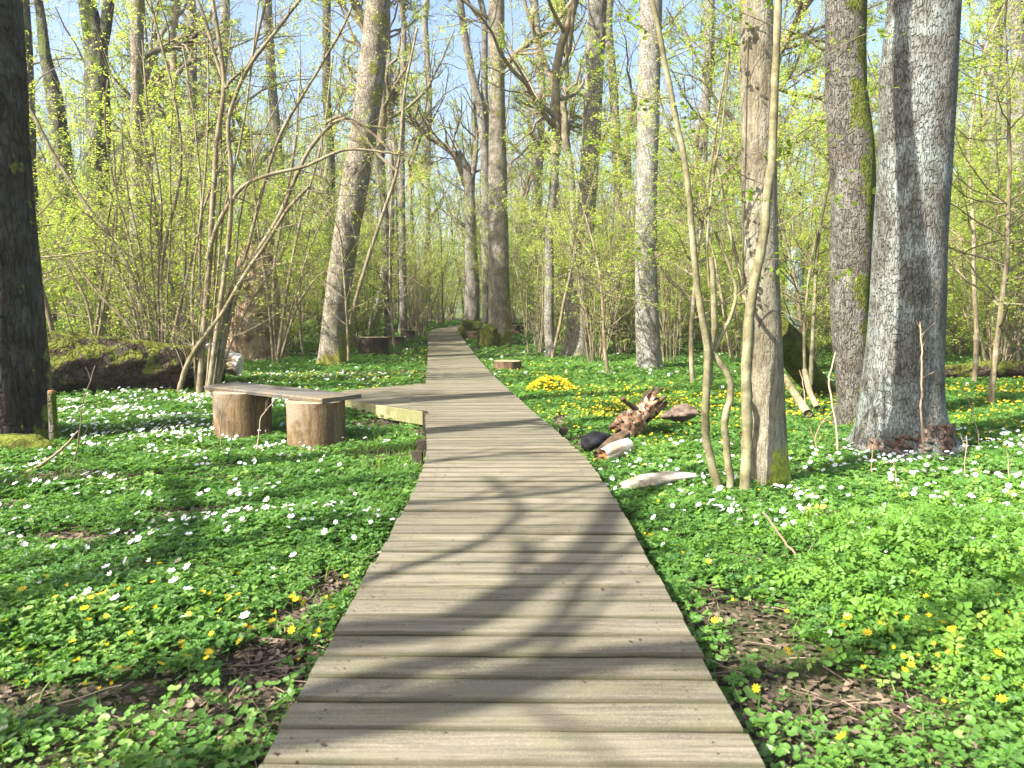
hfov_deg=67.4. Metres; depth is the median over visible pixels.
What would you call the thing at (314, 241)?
hazel shrub
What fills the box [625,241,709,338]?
hazel shrub
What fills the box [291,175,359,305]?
hazel shrub
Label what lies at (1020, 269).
hazel shrub
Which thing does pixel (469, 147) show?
woodland tree
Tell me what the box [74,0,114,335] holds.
ivy oak
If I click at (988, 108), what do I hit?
woodland tree
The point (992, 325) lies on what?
hazel shrub
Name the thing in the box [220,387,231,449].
dry weed
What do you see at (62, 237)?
hazel shrub
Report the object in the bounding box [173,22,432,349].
hazel shrub
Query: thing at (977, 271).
hazel shrub
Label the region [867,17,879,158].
woodland tree
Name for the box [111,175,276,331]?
hazel shrub
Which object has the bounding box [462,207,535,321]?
hazel shrub
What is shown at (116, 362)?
fallen log
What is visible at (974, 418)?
dry weed
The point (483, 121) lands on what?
forked tree
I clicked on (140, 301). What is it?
hazel shrub
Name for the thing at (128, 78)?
hazel shrub
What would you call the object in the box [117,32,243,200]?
woodland tree
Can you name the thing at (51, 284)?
hazel shrub
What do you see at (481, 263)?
hazel shrub
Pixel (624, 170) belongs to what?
young tree
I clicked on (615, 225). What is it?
hazel shrub
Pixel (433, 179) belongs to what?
young tree
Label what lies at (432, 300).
hazel shrub
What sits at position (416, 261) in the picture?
hazel shrub
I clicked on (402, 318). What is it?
slender tree
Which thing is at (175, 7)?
woodland tree
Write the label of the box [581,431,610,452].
rock
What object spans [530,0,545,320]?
woodland tree
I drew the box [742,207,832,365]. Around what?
hazel shrub
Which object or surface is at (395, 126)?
slender tree
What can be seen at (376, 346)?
tree stump
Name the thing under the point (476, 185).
woodland tree
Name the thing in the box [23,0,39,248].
dark tree
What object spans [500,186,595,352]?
coppice clump
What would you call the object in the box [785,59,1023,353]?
hazel shrub
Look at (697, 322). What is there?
hazel shrub
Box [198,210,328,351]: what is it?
hazel shrub
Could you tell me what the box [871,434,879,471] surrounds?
dry weed
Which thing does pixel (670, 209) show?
woodland tree
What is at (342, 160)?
woodland tree
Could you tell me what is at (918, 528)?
ground elder
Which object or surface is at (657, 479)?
pale log
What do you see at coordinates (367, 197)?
woodland tree
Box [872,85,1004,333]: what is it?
hazel shrub
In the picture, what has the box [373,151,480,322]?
hazel shrub
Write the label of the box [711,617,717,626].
yellow celandine
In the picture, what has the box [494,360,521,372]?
tree stump
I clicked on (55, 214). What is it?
hazel shrub
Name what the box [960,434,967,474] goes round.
dry weed
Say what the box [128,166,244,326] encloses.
hazel shrub
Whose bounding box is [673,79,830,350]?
young tree
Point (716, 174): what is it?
woodland tree
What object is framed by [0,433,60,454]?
moss mound
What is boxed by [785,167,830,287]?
hazel shrub
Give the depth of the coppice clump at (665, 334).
23.64 m
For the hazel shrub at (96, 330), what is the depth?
18.82 m
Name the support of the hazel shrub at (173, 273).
on the ground at (100, 682)
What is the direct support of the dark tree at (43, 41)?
on the ground at (100, 682)
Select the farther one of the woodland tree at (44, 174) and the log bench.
the woodland tree at (44, 174)
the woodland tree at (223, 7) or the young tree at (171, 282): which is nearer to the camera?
the young tree at (171, 282)
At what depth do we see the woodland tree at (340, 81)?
54.90 m
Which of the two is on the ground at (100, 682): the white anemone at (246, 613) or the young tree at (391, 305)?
the young tree at (391, 305)
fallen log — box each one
[47,330,225,395]
[191,341,244,375]
[945,360,1023,379]
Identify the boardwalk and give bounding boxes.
[258,322,764,767]
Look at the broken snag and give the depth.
25.20 m
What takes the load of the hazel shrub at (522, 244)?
on the ground at (100, 682)
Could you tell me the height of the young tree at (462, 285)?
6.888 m
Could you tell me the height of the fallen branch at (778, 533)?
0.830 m
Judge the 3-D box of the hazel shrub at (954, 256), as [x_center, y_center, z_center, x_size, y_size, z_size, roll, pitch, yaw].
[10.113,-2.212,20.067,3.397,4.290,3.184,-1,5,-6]
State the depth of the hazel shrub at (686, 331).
39.88 m
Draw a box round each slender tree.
[365,0,430,334]
[375,53,415,284]
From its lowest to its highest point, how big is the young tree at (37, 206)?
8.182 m
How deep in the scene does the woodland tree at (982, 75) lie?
35.32 m
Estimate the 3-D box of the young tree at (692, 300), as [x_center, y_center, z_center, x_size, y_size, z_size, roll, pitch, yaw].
[4.173,-3.858,18.008,5.932,8.182,5.681,1,5,14]
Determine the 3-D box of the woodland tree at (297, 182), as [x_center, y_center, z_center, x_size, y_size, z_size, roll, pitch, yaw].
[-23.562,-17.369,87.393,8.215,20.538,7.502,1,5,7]
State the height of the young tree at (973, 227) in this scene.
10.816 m
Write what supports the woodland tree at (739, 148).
on the ground at (100, 682)
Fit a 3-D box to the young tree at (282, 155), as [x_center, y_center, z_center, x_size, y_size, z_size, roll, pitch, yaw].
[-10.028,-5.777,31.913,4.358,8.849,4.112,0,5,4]
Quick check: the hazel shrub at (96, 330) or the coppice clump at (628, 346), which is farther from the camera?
the coppice clump at (628, 346)
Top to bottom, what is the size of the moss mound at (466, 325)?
1.106 m
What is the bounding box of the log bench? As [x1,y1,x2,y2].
[204,382,360,451]
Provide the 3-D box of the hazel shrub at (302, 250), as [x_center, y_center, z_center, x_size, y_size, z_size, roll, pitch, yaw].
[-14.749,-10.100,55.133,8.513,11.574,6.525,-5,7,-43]
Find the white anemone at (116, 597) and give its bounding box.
[110,594,118,602]
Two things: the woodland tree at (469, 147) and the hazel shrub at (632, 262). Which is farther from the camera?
the woodland tree at (469, 147)
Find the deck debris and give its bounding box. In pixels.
[273,419,729,760]
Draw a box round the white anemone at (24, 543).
[21,541,27,547]
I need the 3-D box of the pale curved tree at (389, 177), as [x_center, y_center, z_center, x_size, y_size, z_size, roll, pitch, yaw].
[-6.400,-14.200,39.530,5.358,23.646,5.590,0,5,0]
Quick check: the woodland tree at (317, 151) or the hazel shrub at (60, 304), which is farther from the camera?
the woodland tree at (317, 151)
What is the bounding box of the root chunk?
[660,403,700,421]
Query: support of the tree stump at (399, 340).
on the ground at (100, 682)
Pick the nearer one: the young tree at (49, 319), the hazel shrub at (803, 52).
the young tree at (49, 319)
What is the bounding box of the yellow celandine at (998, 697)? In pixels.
[996,694,1006,710]
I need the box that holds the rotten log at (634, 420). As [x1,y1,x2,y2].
[608,386,667,436]
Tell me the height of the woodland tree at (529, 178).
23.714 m
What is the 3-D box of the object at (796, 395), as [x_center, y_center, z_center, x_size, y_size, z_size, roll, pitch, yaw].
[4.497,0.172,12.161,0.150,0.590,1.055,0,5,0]
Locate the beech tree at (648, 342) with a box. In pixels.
[635,0,663,370]
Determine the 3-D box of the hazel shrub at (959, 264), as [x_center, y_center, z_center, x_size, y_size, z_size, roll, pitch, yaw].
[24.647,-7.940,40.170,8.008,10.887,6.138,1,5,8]
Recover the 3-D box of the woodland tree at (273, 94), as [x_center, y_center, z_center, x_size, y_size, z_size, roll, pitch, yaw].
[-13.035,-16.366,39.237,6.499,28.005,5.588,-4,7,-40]
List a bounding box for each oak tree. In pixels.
[464,0,610,346]
[844,0,975,460]
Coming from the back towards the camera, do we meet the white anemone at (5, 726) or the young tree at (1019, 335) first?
the young tree at (1019, 335)
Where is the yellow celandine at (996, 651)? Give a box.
[992,648,1003,662]
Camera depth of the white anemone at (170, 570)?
4.25 m
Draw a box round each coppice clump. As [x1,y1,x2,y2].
[224,207,293,299]
[393,220,464,336]
[393,242,441,329]
[500,176,575,343]
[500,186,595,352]
[536,167,634,361]
[590,187,665,353]
[616,193,703,361]
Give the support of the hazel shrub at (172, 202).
on the ground at (100, 682)
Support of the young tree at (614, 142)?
on the ground at (100, 682)
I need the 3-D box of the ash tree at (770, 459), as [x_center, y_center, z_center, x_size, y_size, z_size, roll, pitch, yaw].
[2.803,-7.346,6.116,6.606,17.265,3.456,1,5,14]
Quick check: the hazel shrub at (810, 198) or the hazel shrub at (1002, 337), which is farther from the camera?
the hazel shrub at (810, 198)
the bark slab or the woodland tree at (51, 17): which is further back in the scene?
the woodland tree at (51, 17)
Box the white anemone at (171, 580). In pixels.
[168,577,179,592]
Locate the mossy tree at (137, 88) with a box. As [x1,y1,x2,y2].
[129,0,250,339]
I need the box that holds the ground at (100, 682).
[0,316,1023,767]
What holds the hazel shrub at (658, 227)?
on the ground at (100, 682)
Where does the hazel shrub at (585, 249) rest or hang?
on the ground at (100, 682)
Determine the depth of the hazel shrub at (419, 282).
44.96 m
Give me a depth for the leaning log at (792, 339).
13.84 m
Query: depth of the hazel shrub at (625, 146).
32.31 m
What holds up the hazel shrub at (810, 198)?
on the ground at (100, 682)
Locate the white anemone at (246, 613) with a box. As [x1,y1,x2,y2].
[240,610,251,629]
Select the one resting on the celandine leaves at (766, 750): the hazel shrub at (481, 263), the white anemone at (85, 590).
the white anemone at (85, 590)
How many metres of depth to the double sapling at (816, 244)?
12.98 m
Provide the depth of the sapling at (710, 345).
6.59 m
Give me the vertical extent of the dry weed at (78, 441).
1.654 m
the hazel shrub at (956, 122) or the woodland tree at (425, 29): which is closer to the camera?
the hazel shrub at (956, 122)
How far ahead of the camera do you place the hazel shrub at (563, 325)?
28.68 m
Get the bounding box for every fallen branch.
[10,430,78,476]
[763,512,797,558]
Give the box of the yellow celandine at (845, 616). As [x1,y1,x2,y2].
[843,612,850,619]
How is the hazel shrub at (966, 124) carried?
on the ground at (100, 682)
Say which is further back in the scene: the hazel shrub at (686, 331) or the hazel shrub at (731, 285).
the hazel shrub at (731, 285)
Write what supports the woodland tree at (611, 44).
on the ground at (100, 682)
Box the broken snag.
[226,234,288,361]
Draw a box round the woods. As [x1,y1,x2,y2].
[35,0,1022,320]
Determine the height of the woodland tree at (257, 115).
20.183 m
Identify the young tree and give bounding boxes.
[23,0,118,331]
[25,30,159,311]
[39,84,264,343]
[93,70,257,332]
[218,133,311,269]
[228,155,377,359]
[278,18,471,360]
[310,142,414,277]
[320,153,466,353]
[360,211,449,314]
[405,152,464,324]
[406,228,449,320]
[443,236,481,311]
[508,116,679,372]
[523,25,678,357]
[557,24,825,382]
[564,126,678,286]
[626,92,742,361]
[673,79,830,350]
[867,0,1023,405]
[948,0,1023,383]
[948,80,1022,282]
[948,147,1023,360]
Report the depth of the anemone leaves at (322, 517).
6.31 m
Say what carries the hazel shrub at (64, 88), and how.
on the ground at (100, 682)
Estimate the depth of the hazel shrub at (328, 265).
34.97 m
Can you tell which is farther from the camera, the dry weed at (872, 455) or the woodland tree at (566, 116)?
the woodland tree at (566, 116)
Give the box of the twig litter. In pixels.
[0,370,986,767]
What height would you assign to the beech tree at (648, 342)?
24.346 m
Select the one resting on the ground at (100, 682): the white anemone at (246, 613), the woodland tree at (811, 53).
the woodland tree at (811, 53)
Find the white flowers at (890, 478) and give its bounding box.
[0,322,1023,501]
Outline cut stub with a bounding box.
[47,390,58,440]
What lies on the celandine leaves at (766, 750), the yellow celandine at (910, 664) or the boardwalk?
the yellow celandine at (910, 664)
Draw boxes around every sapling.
[584,0,806,496]
[680,0,904,498]
[779,104,830,384]
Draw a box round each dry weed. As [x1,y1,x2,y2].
[74,366,94,460]
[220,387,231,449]
[256,391,274,454]
[799,370,805,406]
[809,426,824,456]
[815,407,834,439]
[828,352,838,450]
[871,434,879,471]
[916,320,935,455]
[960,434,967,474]
[961,394,979,446]
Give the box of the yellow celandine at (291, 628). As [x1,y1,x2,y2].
[288,625,294,632]
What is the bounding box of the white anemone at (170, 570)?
[167,568,175,578]
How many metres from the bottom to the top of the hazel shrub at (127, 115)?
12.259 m
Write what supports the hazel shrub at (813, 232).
on the ground at (100, 682)
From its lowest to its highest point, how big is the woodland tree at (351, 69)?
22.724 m
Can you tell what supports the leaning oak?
on the ground at (100, 682)
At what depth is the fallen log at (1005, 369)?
18.36 m
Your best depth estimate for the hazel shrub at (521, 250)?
53.67 m
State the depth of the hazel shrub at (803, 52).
25.44 m
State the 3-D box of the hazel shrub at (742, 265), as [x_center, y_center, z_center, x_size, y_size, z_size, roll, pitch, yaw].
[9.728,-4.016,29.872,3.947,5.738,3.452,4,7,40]
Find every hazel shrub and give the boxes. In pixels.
[26,0,258,347]
[33,135,111,329]
[35,156,177,337]
[36,25,255,337]
[36,82,115,301]
[36,105,168,331]
[36,116,300,342]
[36,127,76,300]
[36,184,180,338]
[37,0,349,344]
[37,108,223,339]
[37,119,181,335]
[37,149,84,301]
[37,171,105,322]
[38,166,108,320]
[38,176,62,322]
[40,249,63,298]
[41,143,192,325]
[41,187,166,318]
[41,222,67,321]
[42,251,64,329]
[46,167,216,338]
[49,0,311,344]
[54,147,209,319]
[74,179,191,340]
[105,165,222,302]
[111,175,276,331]
[123,209,241,336]
[125,149,254,322]
[126,0,450,393]
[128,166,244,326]
[147,264,202,342]
[168,111,317,301]
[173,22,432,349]
[184,133,324,318]
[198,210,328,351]
[220,39,375,362]
[237,205,320,324]
[244,181,320,318]
[255,174,339,318]
[264,159,427,324]
[267,205,388,355]
[276,145,432,349]
[276,231,318,314]
[289,200,377,337]
[290,186,366,319]
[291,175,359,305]
[298,223,379,330]
[301,218,410,340]
[353,197,431,324]
[356,215,405,317]
[362,205,456,321]
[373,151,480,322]
[380,212,464,322]
[393,236,444,321]
[416,225,481,320]
[440,150,549,317]
[445,165,534,312]
[453,164,568,329]
[458,219,543,313]
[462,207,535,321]
[468,142,613,333]
[469,110,680,334]
[476,192,606,331]
[476,194,563,320]
[488,116,682,347]
[509,219,568,330]
[509,230,567,326]
[520,121,680,355]
[534,241,615,342]
[536,127,682,338]
[543,184,612,297]
[559,177,734,342]
[567,194,627,320]
[581,90,740,352]
[592,263,623,327]
[596,191,673,329]
[597,99,740,345]
[598,147,717,322]
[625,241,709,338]
[657,173,736,303]
[657,205,732,329]
[658,0,877,358]
[658,162,741,321]
[658,225,742,343]
[659,201,741,332]
[676,161,783,297]
[677,0,989,337]
[678,250,743,354]
[689,149,825,305]
[695,201,825,319]
[702,19,878,352]
[704,220,819,335]
[706,229,740,324]
[711,220,806,321]
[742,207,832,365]
[777,98,877,341]
[778,221,830,347]
[780,168,830,334]
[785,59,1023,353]
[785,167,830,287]
[802,227,832,354]
[817,51,1011,332]
[822,236,980,345]
[867,11,1023,362]
[871,90,1022,350]
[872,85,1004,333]
[946,148,1019,356]
[946,177,1004,344]
[946,200,997,327]
[947,0,1023,360]
[948,134,1023,360]
[948,145,1005,331]
[950,158,1023,333]
[954,90,1020,275]
[954,155,1023,345]
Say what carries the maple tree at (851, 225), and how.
on the ground at (100, 682)
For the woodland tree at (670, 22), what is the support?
on the ground at (100, 682)
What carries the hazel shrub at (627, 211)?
on the ground at (100, 682)
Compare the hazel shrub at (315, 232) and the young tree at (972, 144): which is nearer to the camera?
the young tree at (972, 144)
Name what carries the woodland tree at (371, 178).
on the ground at (100, 682)
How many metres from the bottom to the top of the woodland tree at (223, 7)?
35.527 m
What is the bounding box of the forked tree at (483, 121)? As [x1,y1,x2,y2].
[456,0,488,323]
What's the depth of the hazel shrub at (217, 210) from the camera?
40.98 m
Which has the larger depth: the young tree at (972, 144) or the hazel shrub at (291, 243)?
the hazel shrub at (291, 243)
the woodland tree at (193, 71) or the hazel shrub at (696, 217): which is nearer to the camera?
the woodland tree at (193, 71)
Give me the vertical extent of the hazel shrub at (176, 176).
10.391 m
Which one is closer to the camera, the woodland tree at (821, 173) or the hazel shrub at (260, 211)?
the hazel shrub at (260, 211)
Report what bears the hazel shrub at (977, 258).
on the ground at (100, 682)
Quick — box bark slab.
[593,430,629,458]
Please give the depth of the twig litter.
3.38 m
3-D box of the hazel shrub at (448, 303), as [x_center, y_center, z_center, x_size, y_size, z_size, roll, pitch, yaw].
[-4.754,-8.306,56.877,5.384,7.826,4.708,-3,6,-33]
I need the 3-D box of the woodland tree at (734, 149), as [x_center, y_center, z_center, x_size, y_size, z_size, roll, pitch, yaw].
[12.161,-11.197,39.321,6.545,17.632,6.780,-2,6,-24]
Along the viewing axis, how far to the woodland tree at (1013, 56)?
23.24 m
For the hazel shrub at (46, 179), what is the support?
on the ground at (100, 682)
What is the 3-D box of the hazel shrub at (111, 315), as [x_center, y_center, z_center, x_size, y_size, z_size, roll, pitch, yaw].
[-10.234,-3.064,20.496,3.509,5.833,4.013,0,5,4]
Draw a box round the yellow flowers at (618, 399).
[229,347,1023,435]
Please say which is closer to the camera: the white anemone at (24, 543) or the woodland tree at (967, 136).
the white anemone at (24, 543)
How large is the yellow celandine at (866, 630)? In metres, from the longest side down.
0.084 x 0.048 x 0.048 m
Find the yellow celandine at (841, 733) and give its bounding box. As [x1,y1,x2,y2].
[835,732,851,750]
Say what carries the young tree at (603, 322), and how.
on the ground at (100, 682)
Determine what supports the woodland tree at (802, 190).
on the ground at (100, 682)
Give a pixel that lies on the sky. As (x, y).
(249, 11)
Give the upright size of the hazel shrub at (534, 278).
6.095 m
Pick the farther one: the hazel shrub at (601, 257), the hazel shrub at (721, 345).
the hazel shrub at (601, 257)
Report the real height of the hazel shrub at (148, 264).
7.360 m
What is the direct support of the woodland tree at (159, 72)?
on the ground at (100, 682)
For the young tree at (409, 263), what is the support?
on the ground at (100, 682)
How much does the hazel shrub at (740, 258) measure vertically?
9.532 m
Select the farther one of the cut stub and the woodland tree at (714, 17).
the woodland tree at (714, 17)
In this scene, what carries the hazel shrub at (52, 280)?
on the ground at (100, 682)
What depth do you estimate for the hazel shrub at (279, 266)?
42.45 m
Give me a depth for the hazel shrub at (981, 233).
29.71 m
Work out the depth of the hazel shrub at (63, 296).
25.13 m
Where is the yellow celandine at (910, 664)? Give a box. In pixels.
[907,661,914,672]
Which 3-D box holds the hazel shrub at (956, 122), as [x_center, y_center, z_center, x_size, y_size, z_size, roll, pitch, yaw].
[16.164,-7.232,29.612,6.905,12.249,9.010,-1,5,-7]
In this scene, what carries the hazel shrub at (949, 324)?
on the ground at (100, 682)
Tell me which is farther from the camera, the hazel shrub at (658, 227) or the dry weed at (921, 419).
the hazel shrub at (658, 227)
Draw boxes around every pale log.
[599,438,633,460]
[618,471,697,490]
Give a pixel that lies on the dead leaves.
(280, 654)
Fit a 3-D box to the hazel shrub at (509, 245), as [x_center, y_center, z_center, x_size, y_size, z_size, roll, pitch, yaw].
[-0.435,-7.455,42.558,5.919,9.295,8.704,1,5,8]
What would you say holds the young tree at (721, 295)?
on the ground at (100, 682)
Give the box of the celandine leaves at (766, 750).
[0,396,1023,767]
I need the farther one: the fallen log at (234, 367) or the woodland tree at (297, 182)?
the woodland tree at (297, 182)
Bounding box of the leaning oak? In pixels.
[316,0,390,366]
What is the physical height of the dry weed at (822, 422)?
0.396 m
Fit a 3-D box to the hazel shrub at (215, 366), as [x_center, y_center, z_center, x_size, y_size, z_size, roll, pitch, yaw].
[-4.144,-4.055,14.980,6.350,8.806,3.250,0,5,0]
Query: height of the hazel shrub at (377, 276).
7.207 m
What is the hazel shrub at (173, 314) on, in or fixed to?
on the ground at (100, 682)
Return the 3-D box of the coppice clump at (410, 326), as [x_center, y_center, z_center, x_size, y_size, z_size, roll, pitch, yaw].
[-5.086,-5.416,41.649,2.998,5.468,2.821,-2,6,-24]
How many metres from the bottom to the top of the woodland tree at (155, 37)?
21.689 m
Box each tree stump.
[358,337,388,356]
[388,336,404,345]
[401,330,414,338]
[465,332,477,338]
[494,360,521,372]
[511,325,522,333]
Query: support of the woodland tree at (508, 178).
on the ground at (100, 682)
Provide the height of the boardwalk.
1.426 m
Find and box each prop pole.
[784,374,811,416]
[802,368,819,408]
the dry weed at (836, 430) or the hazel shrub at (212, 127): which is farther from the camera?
the hazel shrub at (212, 127)
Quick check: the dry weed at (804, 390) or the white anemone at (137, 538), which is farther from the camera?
the dry weed at (804, 390)
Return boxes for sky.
[30,0,1023,315]
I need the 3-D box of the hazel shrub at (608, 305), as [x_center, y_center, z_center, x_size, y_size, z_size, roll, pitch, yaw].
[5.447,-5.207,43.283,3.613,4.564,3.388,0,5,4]
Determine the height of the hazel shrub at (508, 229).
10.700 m
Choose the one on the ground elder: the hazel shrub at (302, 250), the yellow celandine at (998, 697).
the yellow celandine at (998, 697)
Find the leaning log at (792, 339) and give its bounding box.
[781,315,835,397]
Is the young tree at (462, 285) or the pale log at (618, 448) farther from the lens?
the young tree at (462, 285)
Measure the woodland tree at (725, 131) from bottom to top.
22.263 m
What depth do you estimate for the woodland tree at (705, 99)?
35.81 m
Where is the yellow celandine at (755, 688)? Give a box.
[751,683,760,692]
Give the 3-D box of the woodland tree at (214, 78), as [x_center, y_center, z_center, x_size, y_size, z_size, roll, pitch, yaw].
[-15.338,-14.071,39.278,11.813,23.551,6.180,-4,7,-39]
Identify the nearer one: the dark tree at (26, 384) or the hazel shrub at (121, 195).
the dark tree at (26, 384)
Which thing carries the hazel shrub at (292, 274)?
on the ground at (100, 682)
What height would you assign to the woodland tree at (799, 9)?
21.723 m
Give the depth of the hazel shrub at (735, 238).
41.47 m
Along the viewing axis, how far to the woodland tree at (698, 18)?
46.53 m
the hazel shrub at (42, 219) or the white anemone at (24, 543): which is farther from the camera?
the hazel shrub at (42, 219)
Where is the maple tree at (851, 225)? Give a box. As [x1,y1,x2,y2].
[825,0,875,426]
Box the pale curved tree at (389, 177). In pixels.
[353,0,439,333]
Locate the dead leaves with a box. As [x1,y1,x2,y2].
[0,247,1021,767]
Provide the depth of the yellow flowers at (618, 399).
13.29 m
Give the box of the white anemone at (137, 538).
[134,535,141,542]
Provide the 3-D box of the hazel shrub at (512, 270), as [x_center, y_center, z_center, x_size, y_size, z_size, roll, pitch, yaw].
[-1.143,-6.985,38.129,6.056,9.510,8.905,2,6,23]
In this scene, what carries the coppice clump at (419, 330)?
on the ground at (100, 682)
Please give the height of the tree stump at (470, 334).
0.538 m
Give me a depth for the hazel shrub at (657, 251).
31.96 m
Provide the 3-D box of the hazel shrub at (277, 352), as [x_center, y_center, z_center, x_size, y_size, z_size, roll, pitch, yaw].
[-6.556,-5.510,23.436,4.829,10.030,2.821,0,5,0]
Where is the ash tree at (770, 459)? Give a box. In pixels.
[739,0,791,491]
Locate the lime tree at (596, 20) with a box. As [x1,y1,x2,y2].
[559,0,606,356]
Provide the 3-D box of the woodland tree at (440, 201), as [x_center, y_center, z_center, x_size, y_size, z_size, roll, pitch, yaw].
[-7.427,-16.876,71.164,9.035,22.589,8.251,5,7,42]
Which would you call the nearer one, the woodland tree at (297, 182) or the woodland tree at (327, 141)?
the woodland tree at (327, 141)
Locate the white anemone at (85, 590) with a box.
[82,587,95,598]
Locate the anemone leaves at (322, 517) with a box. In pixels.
[0,319,1023,767]
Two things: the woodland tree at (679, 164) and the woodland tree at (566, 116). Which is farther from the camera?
the woodland tree at (679, 164)
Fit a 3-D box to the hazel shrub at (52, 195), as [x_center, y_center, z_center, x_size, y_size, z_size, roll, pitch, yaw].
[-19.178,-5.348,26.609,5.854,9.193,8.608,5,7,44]
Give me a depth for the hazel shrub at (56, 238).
39.66 m
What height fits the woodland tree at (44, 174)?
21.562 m
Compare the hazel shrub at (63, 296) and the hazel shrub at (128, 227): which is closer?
the hazel shrub at (63, 296)
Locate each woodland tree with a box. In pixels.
[30,0,81,112]
[32,0,237,283]
[33,51,85,323]
[36,121,74,222]
[36,132,64,319]
[57,80,128,189]
[65,0,196,240]
[66,81,196,227]
[75,61,168,309]
[108,0,310,344]
[108,1,291,226]
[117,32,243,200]
[121,0,341,246]
[177,0,196,330]
[209,103,287,226]
[215,0,229,325]
[217,95,292,224]
[262,0,291,331]
[270,32,359,321]
[284,139,313,315]
[286,46,437,324]
[288,0,472,336]
[296,116,339,226]
[320,0,334,323]
[322,0,431,330]
[334,139,379,236]
[336,111,387,317]
[393,44,464,305]
[394,74,460,316]
[394,160,435,229]
[420,91,480,227]
[422,0,433,320]
[437,0,617,356]
[450,151,481,247]
[479,144,530,254]
[502,0,609,261]
[504,0,624,275]
[506,7,618,321]
[506,99,567,317]
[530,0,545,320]
[543,132,577,239]
[560,88,632,224]
[563,0,698,332]
[579,0,622,313]
[603,62,735,315]
[623,0,739,261]
[658,113,720,222]
[659,143,709,239]
[661,0,887,186]
[664,31,804,330]
[681,113,734,269]
[692,0,869,307]
[692,57,740,264]
[694,0,714,338]
[708,0,818,210]
[722,98,802,217]
[779,127,827,243]
[780,0,874,210]
[807,89,874,299]
[820,6,957,176]
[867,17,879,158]
[954,0,1023,337]
[954,15,1023,270]
[955,97,983,238]
[964,0,1002,349]
[977,0,1023,66]
[1006,0,1023,360]
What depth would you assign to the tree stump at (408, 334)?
36.91 m
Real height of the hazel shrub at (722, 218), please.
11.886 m
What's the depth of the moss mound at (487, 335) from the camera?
31.83 m
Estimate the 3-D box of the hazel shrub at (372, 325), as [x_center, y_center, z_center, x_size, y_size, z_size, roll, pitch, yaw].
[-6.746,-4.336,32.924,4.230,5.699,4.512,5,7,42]
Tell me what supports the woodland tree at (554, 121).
on the ground at (100, 682)
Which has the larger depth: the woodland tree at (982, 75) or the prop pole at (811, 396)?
the woodland tree at (982, 75)
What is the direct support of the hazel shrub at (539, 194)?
on the ground at (100, 682)
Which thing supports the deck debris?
on the boardwalk
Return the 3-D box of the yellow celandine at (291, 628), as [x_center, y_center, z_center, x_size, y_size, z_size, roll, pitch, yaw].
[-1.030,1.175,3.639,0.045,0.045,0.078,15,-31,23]
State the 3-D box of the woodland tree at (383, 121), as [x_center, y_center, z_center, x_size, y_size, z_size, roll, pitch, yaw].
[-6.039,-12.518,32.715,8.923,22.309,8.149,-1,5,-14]
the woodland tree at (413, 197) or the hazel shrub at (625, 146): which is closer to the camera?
the hazel shrub at (625, 146)
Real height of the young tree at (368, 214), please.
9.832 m
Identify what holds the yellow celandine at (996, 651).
on the ground at (100, 682)
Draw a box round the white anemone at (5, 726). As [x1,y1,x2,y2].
[0,724,7,740]
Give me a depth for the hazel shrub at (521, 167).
33.67 m
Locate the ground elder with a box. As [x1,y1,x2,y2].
[0,360,1023,767]
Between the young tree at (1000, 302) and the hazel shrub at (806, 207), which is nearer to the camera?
the young tree at (1000, 302)
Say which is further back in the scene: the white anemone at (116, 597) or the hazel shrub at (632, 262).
the hazel shrub at (632, 262)
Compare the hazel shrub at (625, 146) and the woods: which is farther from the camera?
the woods
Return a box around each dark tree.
[0,0,61,438]
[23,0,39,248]
[33,0,80,330]
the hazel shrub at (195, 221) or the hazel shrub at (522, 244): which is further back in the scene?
the hazel shrub at (522, 244)
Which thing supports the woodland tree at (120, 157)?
on the ground at (100, 682)
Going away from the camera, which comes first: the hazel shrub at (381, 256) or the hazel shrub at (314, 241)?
the hazel shrub at (381, 256)
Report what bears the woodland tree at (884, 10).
on the ground at (100, 682)
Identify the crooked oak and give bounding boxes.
[351,32,527,320]
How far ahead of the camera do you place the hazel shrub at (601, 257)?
52.13 m
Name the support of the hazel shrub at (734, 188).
on the ground at (100, 682)
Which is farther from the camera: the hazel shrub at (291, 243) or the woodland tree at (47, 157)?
the woodland tree at (47, 157)
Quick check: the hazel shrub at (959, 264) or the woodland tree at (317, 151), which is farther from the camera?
the woodland tree at (317, 151)
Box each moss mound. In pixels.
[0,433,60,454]
[456,319,485,337]
[476,323,499,347]
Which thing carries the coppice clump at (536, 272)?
on the ground at (100, 682)
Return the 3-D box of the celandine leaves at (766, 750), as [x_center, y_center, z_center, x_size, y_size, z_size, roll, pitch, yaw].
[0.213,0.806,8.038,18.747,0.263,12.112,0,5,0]
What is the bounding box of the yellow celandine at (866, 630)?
[862,628,872,643]
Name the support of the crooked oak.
on the ground at (100, 682)
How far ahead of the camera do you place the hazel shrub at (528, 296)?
42.24 m
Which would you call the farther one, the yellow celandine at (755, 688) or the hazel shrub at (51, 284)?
the hazel shrub at (51, 284)
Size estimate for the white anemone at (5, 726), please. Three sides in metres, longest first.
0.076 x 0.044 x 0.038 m
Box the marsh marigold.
[525,374,576,395]
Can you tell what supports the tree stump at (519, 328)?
on the ground at (100, 682)
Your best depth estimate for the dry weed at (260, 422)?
8.67 m

